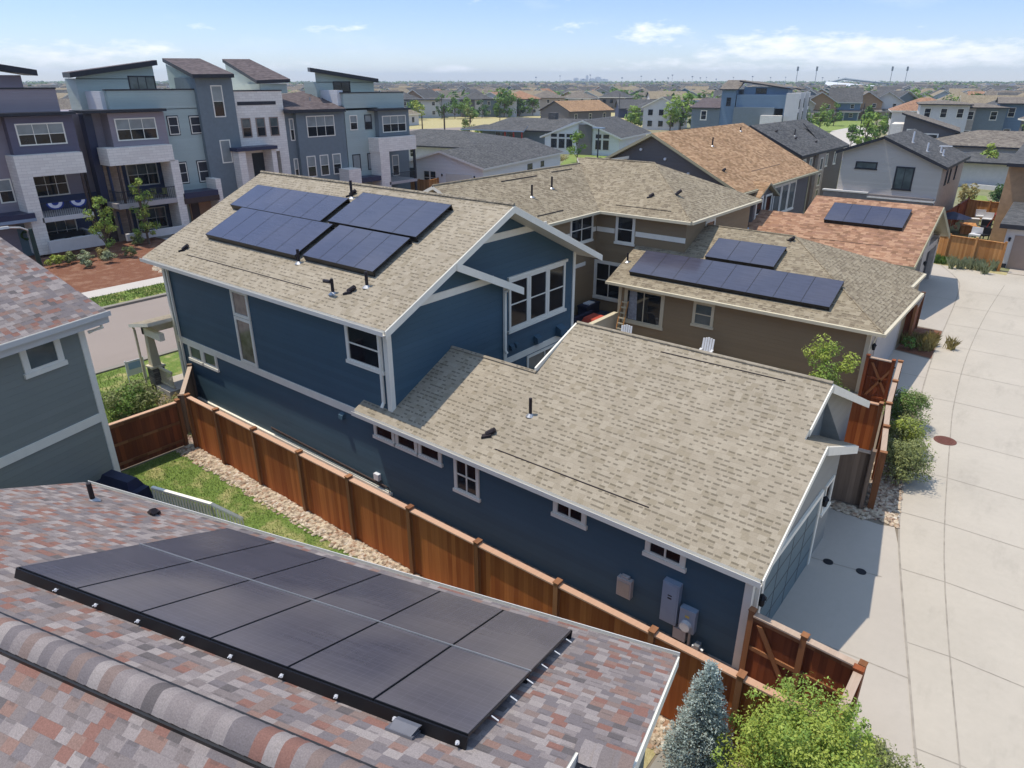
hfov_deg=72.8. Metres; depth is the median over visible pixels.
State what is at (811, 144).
townhouse
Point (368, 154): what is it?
window
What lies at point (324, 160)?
window
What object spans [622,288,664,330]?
window
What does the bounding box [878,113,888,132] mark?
park tree
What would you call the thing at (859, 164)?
window
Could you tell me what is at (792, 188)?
window
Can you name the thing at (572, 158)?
clubhouse lawn
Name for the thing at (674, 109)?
distant tree
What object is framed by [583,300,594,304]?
folded towel
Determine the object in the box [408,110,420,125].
distant house
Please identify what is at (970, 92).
distant house
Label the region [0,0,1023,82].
sky
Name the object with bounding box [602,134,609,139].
window
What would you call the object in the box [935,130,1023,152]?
roof
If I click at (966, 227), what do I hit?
picnic table
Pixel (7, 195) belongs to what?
window
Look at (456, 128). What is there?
field path
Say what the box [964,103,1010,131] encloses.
grey house
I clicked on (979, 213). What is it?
garden chair
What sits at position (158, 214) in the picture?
window
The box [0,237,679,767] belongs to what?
foreground house
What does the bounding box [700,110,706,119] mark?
window
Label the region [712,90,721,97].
distant house
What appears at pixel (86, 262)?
bed plant
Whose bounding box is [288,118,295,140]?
window
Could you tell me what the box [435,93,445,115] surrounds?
park tree
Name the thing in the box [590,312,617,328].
patio wall
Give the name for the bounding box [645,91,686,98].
modern house
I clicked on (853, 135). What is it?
park tree
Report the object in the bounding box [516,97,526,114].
park tree
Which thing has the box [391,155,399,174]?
window
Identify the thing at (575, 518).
window
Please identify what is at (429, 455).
window
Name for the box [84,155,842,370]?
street
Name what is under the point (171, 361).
front lawn
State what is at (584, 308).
storage box
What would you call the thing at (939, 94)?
distant house
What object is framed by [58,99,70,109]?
distant house
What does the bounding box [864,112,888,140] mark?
park tree
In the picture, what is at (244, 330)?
window
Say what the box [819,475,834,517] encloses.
window
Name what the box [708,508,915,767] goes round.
driveway
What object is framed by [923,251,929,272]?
garage door
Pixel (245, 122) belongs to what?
window
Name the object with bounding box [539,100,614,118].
barn house
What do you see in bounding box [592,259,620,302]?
window
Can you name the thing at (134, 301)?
kerb
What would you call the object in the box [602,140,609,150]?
window
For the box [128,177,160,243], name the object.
street tree
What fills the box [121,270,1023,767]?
house lot
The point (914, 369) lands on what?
driveway
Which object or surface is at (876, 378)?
courtyard fence
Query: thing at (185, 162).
window
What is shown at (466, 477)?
window
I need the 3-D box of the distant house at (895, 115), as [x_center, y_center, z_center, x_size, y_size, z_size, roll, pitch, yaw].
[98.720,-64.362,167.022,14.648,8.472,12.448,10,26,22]
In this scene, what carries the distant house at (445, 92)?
on the ground at (956, 232)
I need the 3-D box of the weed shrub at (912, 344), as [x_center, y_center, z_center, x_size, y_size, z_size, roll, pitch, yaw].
[19.445,-1.989,33.747,0.936,0.688,0.724,10,25,21]
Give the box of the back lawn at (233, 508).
[121,451,357,558]
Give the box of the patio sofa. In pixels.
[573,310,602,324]
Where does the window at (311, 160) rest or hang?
in the slate townhouse at (316, 136)
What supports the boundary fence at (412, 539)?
on the ground at (956, 232)
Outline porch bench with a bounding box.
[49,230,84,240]
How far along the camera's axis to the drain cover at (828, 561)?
18.89 m
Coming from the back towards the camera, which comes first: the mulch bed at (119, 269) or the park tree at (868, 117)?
the park tree at (868, 117)
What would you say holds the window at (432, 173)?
in the white house at (484, 160)
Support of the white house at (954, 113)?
on the ground at (956, 232)
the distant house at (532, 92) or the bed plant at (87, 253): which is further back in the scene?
the distant house at (532, 92)
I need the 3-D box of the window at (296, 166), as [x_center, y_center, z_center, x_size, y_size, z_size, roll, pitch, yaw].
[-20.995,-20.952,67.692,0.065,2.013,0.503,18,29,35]
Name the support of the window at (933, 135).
in the charcoal house at (932, 127)
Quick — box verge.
[90,283,165,306]
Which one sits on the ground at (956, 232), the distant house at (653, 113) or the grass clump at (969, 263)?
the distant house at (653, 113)
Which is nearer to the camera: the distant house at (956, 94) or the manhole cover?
the manhole cover
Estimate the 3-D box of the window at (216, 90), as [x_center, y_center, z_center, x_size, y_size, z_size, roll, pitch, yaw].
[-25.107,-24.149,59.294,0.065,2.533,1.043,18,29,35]
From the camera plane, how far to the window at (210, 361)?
26.83 m
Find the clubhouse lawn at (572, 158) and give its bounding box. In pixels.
[560,154,606,164]
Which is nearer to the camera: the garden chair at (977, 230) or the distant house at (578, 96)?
the garden chair at (977, 230)
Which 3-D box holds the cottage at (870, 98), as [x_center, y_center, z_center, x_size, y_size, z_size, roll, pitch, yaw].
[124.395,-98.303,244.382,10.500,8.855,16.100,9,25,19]
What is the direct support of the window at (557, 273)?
in the blue house at (442, 357)
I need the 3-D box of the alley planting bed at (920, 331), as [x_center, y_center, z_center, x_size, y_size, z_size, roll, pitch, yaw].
[20.665,-2.134,34.891,1.650,0.001,4.700,18,29,35]
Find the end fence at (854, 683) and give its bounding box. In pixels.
[833,663,865,722]
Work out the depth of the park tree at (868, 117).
126.57 m
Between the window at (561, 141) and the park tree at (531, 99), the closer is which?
the window at (561, 141)
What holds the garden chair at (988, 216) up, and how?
on the ground at (956, 232)
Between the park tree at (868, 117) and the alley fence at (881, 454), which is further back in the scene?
the park tree at (868, 117)
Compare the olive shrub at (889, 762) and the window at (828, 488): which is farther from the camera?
the window at (828, 488)
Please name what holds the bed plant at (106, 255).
on the mulch bed at (119, 269)
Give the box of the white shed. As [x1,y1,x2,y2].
[958,152,1014,186]
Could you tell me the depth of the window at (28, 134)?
49.71 m
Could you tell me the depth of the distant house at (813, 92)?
256.60 m
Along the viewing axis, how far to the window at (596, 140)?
121.57 m
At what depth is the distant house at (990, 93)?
238.94 m
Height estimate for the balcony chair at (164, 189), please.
0.950 m
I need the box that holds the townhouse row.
[689,80,810,128]
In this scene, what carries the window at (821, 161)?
in the townhouse at (811, 144)
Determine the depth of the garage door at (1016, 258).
47.99 m
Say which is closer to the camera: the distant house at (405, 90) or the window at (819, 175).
the window at (819, 175)
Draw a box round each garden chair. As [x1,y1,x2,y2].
[969,227,983,238]
[974,227,991,239]
[975,209,985,217]
[979,219,992,227]
[981,212,994,221]
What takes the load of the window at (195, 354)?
in the blue house at (442, 357)
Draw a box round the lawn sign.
[124,356,146,382]
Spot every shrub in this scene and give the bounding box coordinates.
[101,377,164,414]
[560,155,568,160]
[710,671,891,767]
[860,735,924,767]
[878,438,935,484]
[882,386,933,424]
[888,414,931,449]
[901,336,922,348]
[958,183,979,202]
[987,183,1004,201]
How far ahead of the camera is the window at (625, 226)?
36.42 m
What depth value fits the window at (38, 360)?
18.45 m
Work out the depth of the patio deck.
38.39 m
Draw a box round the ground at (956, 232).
[121,116,1009,291]
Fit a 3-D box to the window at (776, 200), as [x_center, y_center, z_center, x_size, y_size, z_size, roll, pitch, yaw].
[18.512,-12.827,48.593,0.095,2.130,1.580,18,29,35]
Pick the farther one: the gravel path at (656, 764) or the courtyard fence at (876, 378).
the courtyard fence at (876, 378)
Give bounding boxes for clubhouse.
[460,112,650,155]
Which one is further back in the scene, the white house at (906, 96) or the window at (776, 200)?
the white house at (906, 96)
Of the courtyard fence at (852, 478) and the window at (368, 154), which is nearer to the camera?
the courtyard fence at (852, 478)
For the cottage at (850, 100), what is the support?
on the park lawn at (840, 124)
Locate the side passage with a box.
[187,429,737,670]
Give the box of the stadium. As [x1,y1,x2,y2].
[824,78,893,86]
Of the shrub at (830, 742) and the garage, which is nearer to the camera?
the shrub at (830, 742)
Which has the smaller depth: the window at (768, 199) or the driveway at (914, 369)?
the driveway at (914, 369)
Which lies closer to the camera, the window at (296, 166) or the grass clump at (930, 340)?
the grass clump at (930, 340)
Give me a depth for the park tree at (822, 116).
179.60 m
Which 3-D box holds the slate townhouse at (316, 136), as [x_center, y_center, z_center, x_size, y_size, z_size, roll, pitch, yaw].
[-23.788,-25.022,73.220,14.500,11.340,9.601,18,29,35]
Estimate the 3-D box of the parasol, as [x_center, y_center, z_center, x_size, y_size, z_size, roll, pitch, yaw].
[37.397,-13.737,59.148,2.772,1.900,2.772,-12,26,-26]
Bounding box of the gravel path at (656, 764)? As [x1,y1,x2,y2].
[650,752,668,767]
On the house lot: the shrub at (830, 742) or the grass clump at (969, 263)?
the shrub at (830, 742)
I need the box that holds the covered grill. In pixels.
[95,469,153,498]
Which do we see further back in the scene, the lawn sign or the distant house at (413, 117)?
the distant house at (413, 117)
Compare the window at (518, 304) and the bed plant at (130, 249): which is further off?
the bed plant at (130, 249)
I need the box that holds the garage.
[747,195,950,289]
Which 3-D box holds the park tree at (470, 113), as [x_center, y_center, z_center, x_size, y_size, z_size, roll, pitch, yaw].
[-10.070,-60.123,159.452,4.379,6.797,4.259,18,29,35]
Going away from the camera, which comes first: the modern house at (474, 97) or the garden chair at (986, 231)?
the garden chair at (986, 231)
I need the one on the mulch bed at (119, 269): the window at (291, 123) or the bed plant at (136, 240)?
the bed plant at (136, 240)
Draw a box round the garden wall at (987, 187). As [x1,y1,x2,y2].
[962,183,1000,189]
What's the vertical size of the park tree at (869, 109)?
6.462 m
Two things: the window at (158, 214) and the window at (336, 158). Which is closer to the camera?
the window at (158, 214)
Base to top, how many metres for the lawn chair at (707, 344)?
1.120 m
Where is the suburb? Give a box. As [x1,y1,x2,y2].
[23,82,1023,96]
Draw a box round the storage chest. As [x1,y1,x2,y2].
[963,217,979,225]
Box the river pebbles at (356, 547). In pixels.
[175,443,741,767]
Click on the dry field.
(439, 123)
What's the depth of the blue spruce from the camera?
12.31 m
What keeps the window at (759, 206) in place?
in the gable house at (748, 160)
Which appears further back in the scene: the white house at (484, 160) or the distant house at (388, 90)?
the distant house at (388, 90)
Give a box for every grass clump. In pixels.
[899,329,962,351]
[934,253,950,264]
[946,254,1001,274]
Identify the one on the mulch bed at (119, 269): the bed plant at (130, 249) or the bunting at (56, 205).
the bed plant at (130, 249)
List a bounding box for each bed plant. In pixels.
[44,254,65,265]
[63,251,76,262]
[76,249,95,258]
[77,255,92,267]
[94,247,108,258]
[100,250,117,260]
[121,246,137,255]
[130,234,144,244]
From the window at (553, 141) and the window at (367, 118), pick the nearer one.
the window at (367, 118)
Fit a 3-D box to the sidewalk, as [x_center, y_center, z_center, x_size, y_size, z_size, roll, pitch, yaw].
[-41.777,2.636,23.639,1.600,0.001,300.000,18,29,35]
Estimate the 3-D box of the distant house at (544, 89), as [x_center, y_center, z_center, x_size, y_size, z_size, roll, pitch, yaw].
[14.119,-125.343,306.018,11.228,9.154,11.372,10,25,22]
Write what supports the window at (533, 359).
in the blue house at (442, 357)
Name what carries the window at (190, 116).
in the teal townhouse at (179, 138)
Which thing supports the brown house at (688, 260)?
on the house lot
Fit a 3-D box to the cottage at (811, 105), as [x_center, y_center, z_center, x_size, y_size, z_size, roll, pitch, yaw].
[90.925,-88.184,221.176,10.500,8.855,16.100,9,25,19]
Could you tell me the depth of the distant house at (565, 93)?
328.44 m
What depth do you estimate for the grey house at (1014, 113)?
139.40 m
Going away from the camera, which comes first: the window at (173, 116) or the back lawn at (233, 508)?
the back lawn at (233, 508)
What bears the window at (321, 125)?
in the slate townhouse at (316, 136)
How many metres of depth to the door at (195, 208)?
60.31 m
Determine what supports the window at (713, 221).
in the brown house at (688, 260)
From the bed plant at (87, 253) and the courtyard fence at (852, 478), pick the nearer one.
the courtyard fence at (852, 478)
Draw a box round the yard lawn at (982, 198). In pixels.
[973,195,987,200]
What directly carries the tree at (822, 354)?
on the house lot
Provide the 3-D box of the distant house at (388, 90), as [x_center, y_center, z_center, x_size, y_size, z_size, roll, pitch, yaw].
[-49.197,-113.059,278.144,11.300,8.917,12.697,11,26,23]
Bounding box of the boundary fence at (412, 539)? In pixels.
[183,393,836,767]
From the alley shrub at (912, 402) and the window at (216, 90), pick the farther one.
the window at (216, 90)
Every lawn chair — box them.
[621,324,631,332]
[700,337,714,352]
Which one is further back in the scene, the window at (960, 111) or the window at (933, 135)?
the window at (960, 111)
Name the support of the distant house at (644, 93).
on the ground at (956, 232)
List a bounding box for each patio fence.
[410,177,438,190]
[936,233,1007,271]
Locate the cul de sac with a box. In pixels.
[830,126,874,147]
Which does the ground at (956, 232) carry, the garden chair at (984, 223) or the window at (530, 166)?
the garden chair at (984, 223)
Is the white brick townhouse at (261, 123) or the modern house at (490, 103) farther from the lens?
the modern house at (490, 103)
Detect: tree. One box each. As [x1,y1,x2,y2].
[82,196,117,250]
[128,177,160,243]
[406,99,425,115]
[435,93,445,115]
[443,96,463,115]
[460,96,477,115]
[461,107,478,130]
[474,100,490,116]
[492,87,517,116]
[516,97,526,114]
[525,97,539,113]
[566,129,587,162]
[624,105,642,125]
[662,97,682,130]
[664,93,696,129]
[801,333,860,390]
[812,103,832,127]
[828,102,843,125]
[846,124,859,145]
[854,111,879,143]
[860,105,876,124]
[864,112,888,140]
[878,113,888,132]
[980,143,998,157]
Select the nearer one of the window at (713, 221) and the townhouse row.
the window at (713, 221)
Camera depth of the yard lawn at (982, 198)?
77.44 m
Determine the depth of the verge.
41.97 m
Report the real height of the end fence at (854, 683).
2.080 m
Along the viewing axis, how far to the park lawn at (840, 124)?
209.80 m
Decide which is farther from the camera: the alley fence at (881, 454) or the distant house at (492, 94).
the distant house at (492, 94)
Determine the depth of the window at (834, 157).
72.82 m
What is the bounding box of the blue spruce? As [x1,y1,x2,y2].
[656,658,735,767]
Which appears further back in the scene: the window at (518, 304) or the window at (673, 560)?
the window at (518, 304)
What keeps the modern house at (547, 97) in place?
on the ground at (956, 232)
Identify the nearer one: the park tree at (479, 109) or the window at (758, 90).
the window at (758, 90)
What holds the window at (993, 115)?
in the grey house at (982, 116)
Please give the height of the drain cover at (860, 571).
0.020 m
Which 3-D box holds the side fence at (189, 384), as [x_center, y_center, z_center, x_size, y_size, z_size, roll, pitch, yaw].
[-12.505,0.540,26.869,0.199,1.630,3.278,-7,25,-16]
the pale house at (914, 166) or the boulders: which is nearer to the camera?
the boulders
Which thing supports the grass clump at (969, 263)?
on the alley planting bed at (1000, 272)
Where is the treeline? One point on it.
(663, 82)
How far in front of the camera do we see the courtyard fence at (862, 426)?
24.29 m
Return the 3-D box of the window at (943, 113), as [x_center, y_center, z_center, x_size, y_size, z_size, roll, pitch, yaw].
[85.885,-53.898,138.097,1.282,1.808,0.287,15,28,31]
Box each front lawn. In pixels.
[96,351,182,398]
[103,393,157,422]
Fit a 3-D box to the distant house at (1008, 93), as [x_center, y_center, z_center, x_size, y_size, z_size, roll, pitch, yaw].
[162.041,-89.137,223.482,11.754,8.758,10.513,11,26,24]
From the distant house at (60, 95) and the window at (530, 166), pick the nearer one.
the window at (530, 166)
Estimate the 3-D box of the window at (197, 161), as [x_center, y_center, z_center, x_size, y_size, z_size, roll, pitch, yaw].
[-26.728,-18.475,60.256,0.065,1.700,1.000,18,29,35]
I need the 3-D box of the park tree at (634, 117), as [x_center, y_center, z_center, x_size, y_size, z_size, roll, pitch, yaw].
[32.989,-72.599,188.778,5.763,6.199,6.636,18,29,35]
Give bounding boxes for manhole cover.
[933,436,956,445]
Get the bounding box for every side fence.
[109,398,188,469]
[177,363,197,433]
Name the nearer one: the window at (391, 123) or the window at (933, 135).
the window at (391, 123)
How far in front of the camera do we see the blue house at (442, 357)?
20.02 m
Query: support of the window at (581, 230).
in the brown house at (688, 260)
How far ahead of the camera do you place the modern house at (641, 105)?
230.64 m
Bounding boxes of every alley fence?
[867,359,903,508]
[903,292,925,343]
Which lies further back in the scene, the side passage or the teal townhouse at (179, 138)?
the teal townhouse at (179, 138)
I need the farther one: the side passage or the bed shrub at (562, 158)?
the bed shrub at (562, 158)
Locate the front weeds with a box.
[155,392,191,406]
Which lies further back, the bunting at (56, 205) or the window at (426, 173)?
the window at (426, 173)
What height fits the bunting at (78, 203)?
0.500 m
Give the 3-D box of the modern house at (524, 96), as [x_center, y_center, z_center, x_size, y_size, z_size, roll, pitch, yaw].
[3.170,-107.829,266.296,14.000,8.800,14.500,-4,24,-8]
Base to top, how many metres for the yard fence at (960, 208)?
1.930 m
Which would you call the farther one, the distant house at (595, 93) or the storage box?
the distant house at (595, 93)
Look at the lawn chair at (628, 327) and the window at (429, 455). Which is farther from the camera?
the lawn chair at (628, 327)
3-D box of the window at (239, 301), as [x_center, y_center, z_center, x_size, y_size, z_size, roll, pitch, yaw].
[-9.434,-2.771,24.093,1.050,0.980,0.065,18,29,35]
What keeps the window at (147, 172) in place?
in the teal townhouse at (179, 138)
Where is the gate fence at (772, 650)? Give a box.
[738,606,868,723]
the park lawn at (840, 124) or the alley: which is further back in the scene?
the park lawn at (840, 124)
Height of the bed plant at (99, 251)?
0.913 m
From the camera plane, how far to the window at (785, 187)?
49.75 m
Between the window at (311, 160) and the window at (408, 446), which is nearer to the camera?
the window at (408, 446)
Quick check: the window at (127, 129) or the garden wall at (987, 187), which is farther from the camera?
the garden wall at (987, 187)
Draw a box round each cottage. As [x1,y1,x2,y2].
[807,100,815,120]
[810,91,838,120]
[828,88,863,120]
[858,91,883,118]
[877,91,903,118]
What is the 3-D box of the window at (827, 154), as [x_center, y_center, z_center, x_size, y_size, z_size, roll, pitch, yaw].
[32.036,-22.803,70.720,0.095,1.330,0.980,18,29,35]
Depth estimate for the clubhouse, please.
125.65 m
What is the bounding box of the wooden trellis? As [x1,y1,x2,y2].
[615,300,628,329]
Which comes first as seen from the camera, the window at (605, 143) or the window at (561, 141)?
the window at (605, 143)
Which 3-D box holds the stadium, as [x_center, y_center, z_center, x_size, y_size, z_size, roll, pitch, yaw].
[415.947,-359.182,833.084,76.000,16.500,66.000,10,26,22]
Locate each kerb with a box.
[95,348,177,374]
[102,293,166,309]
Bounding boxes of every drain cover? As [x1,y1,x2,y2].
[823,559,832,564]
[856,568,865,574]
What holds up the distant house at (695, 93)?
on the ground at (956, 232)
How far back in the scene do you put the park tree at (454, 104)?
239.29 m
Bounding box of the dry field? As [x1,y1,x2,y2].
[409,113,641,132]
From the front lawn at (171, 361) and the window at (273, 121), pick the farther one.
the window at (273, 121)
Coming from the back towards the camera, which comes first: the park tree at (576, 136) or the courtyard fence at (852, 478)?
the park tree at (576, 136)
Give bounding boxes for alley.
[898,265,1023,767]
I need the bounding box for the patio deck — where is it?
[577,310,611,315]
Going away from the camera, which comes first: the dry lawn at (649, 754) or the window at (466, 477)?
the dry lawn at (649, 754)
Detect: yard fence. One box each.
[946,197,970,226]
[965,198,998,219]
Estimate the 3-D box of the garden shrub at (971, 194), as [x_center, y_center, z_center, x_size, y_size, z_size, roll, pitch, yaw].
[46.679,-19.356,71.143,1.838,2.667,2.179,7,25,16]
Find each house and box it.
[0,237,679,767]
[56,93,67,97]
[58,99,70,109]
[128,171,869,669]
[378,90,398,91]
[385,88,408,92]
[403,92,417,98]
[404,98,441,117]
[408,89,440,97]
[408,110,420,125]
[409,129,519,159]
[409,138,563,182]
[424,156,926,392]
[432,98,460,116]
[435,90,460,97]
[457,89,482,93]
[459,91,493,116]
[477,89,500,93]
[482,98,517,116]
[485,92,500,97]
[511,90,542,94]
[512,91,540,115]
[533,90,564,113]
[538,88,556,93]
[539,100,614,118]
[560,91,580,95]
[563,92,598,100]
[584,91,602,99]
[594,88,609,94]
[598,90,633,112]
[605,123,819,221]
[614,99,656,117]
[626,101,652,120]
[628,88,643,95]
[632,89,648,96]
[641,96,690,129]
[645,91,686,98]
[677,98,702,114]
[689,91,707,97]
[693,90,714,93]
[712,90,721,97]
[807,89,818,94]
[822,129,970,210]
[876,90,917,103]
[886,97,935,134]
[889,110,959,137]
[916,100,973,132]
[924,90,949,98]
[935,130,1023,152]
[936,92,966,100]
[958,95,1023,103]
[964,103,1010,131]
[966,91,984,94]
[984,91,1023,94]
[989,144,1023,269]
[995,97,1023,130]
[996,92,1023,94]
[1018,117,1023,130]
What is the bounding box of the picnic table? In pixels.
[954,222,976,234]
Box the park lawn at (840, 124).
[811,119,874,132]
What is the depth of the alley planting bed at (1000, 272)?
47.73 m
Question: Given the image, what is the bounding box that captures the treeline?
[22,80,1023,100]
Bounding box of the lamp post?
[592,127,604,157]
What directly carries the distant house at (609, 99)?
on the dry field
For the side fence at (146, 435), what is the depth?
23.76 m
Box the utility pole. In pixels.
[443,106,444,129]
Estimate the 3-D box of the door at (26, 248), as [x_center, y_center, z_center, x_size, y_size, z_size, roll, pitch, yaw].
[-35.817,-10.588,51.279,0.050,2.398,0.899,18,29,35]
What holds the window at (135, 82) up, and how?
in the teal townhouse at (179, 138)
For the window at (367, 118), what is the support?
in the teal townhouse at (380, 141)
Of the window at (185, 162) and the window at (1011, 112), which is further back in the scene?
the window at (1011, 112)
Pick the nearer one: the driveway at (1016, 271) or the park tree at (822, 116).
the driveway at (1016, 271)
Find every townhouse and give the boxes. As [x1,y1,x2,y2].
[0,64,105,255]
[60,58,240,241]
[222,59,290,188]
[282,91,348,180]
[304,67,417,190]
[749,119,849,211]
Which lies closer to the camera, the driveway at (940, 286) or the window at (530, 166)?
the driveway at (940, 286)
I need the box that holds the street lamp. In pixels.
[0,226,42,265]
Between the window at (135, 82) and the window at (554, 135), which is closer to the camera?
the window at (135, 82)
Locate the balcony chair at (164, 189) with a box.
[159,188,167,196]
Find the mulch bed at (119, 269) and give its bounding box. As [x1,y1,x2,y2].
[28,234,173,292]
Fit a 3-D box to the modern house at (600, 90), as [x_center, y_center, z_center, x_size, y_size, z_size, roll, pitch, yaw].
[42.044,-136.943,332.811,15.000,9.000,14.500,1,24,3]
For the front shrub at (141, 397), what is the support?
on the front lawn at (121, 415)
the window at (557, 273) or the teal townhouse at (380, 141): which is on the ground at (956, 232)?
the teal townhouse at (380, 141)
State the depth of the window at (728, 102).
160.00 m
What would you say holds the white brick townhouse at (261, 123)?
on the ground at (956, 232)
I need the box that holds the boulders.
[152,266,161,272]
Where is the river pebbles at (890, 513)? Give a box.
[829,462,904,528]
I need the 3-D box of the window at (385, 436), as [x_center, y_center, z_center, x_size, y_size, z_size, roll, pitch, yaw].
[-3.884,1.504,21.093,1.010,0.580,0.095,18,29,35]
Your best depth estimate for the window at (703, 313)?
32.51 m
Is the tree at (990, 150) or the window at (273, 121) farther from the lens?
the tree at (990, 150)
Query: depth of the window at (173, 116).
57.30 m
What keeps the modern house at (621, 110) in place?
on the dry field
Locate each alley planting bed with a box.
[866,399,915,522]
[896,327,941,357]
[933,263,1006,274]
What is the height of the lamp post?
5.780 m
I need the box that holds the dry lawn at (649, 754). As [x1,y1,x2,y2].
[643,745,654,767]
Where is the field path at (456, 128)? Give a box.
[409,127,463,130]
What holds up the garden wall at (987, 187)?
on the ground at (956, 232)
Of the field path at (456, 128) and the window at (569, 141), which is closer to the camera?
the window at (569, 141)
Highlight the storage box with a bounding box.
[577,299,600,314]
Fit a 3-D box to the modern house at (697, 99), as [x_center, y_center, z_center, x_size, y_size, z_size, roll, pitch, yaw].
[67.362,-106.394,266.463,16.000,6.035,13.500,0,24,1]
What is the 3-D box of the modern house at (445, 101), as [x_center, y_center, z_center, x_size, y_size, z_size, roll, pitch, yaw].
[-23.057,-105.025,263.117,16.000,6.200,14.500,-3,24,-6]
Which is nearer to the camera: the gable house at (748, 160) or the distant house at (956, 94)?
the gable house at (748, 160)
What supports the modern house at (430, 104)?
on the ground at (956, 232)
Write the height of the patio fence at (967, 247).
2.080 m
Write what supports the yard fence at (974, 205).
on the ground at (956, 232)
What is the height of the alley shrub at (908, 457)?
1.480 m
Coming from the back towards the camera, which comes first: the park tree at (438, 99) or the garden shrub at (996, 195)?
the park tree at (438, 99)
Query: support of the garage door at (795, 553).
in the blue house at (442, 357)
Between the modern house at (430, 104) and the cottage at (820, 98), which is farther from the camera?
the modern house at (430, 104)
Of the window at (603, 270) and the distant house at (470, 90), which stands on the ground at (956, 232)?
the distant house at (470, 90)
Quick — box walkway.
[157,234,172,239]
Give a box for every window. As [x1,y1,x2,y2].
[0,178,16,203]
[14,122,67,145]
[18,339,67,379]
[33,174,70,197]
[45,219,77,240]
[114,117,158,140]
[125,162,159,186]
[127,76,156,88]
[134,206,168,229]
[167,116,179,134]
[179,162,189,182]
[187,342,203,365]
[189,116,200,133]
[197,161,205,181]
[201,348,219,372]
[210,85,225,116]
[219,139,232,162]
[229,289,250,320]
[234,315,258,367]
[240,118,252,137]
[255,117,266,136]
[269,117,279,135]
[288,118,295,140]
[293,158,299,174]
[306,115,335,137]
[306,156,317,176]
[319,154,329,175]
[332,153,341,174]
[333,81,350,91]
[344,325,384,375]
[349,115,357,129]
[352,154,361,170]
[364,114,371,129]
[367,153,371,169]
[373,425,395,446]
[382,115,405,132]
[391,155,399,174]
[394,434,417,456]
[410,168,413,177]
[417,444,442,467]
[423,170,429,179]
[430,171,435,179]
[453,459,480,502]
[508,274,528,330]
[526,342,556,369]
[527,163,532,169]
[529,268,547,322]
[547,262,565,314]
[550,133,557,137]
[550,138,557,148]
[551,501,587,530]
[557,138,564,148]
[558,133,564,137]
[565,138,572,148]
[566,133,572,137]
[570,216,593,243]
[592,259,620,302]
[594,139,601,150]
[595,134,601,138]
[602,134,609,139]
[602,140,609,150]
[614,216,635,246]
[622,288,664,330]
[642,540,686,573]
[690,301,714,329]
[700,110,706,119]
[705,218,715,225]
[726,97,730,105]
[754,195,763,218]
[755,88,766,93]
[764,193,772,209]
[772,184,782,210]
[779,182,789,211]
[786,180,796,211]
[816,173,820,186]
[819,157,823,170]
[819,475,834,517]
[824,153,828,166]
[832,151,836,164]
[854,161,877,169]
[891,166,915,190]
[923,108,931,116]
[925,133,938,137]
[939,108,947,117]
[956,108,964,117]
[967,111,974,119]
[989,111,997,119]
[1007,108,1015,116]
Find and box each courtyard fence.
[831,448,876,508]
[844,401,884,450]
[858,353,896,404]
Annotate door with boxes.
[16,224,33,255]
[191,203,200,219]
[446,173,471,181]
[757,489,824,618]
[873,323,898,358]
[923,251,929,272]
[1006,235,1023,269]
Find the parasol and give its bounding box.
[946,211,971,229]
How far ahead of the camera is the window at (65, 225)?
54.29 m
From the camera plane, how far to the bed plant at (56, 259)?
48.20 m
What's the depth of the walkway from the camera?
57.67 m
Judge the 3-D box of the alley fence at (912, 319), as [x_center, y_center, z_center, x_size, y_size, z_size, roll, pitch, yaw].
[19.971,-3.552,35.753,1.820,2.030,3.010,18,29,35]
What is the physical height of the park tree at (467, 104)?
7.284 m
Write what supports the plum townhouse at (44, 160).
on the ground at (956, 232)
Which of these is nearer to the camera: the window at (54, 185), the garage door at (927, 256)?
the garage door at (927, 256)
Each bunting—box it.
[46,202,63,209]
[69,199,86,206]
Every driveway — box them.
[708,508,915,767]
[887,350,930,394]
[918,264,958,330]
[1008,269,1023,274]
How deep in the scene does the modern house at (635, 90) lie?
345.04 m
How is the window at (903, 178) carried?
in the pale house at (914, 166)
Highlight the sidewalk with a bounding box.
[82,276,163,297]
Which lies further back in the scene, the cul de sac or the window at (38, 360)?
the cul de sac

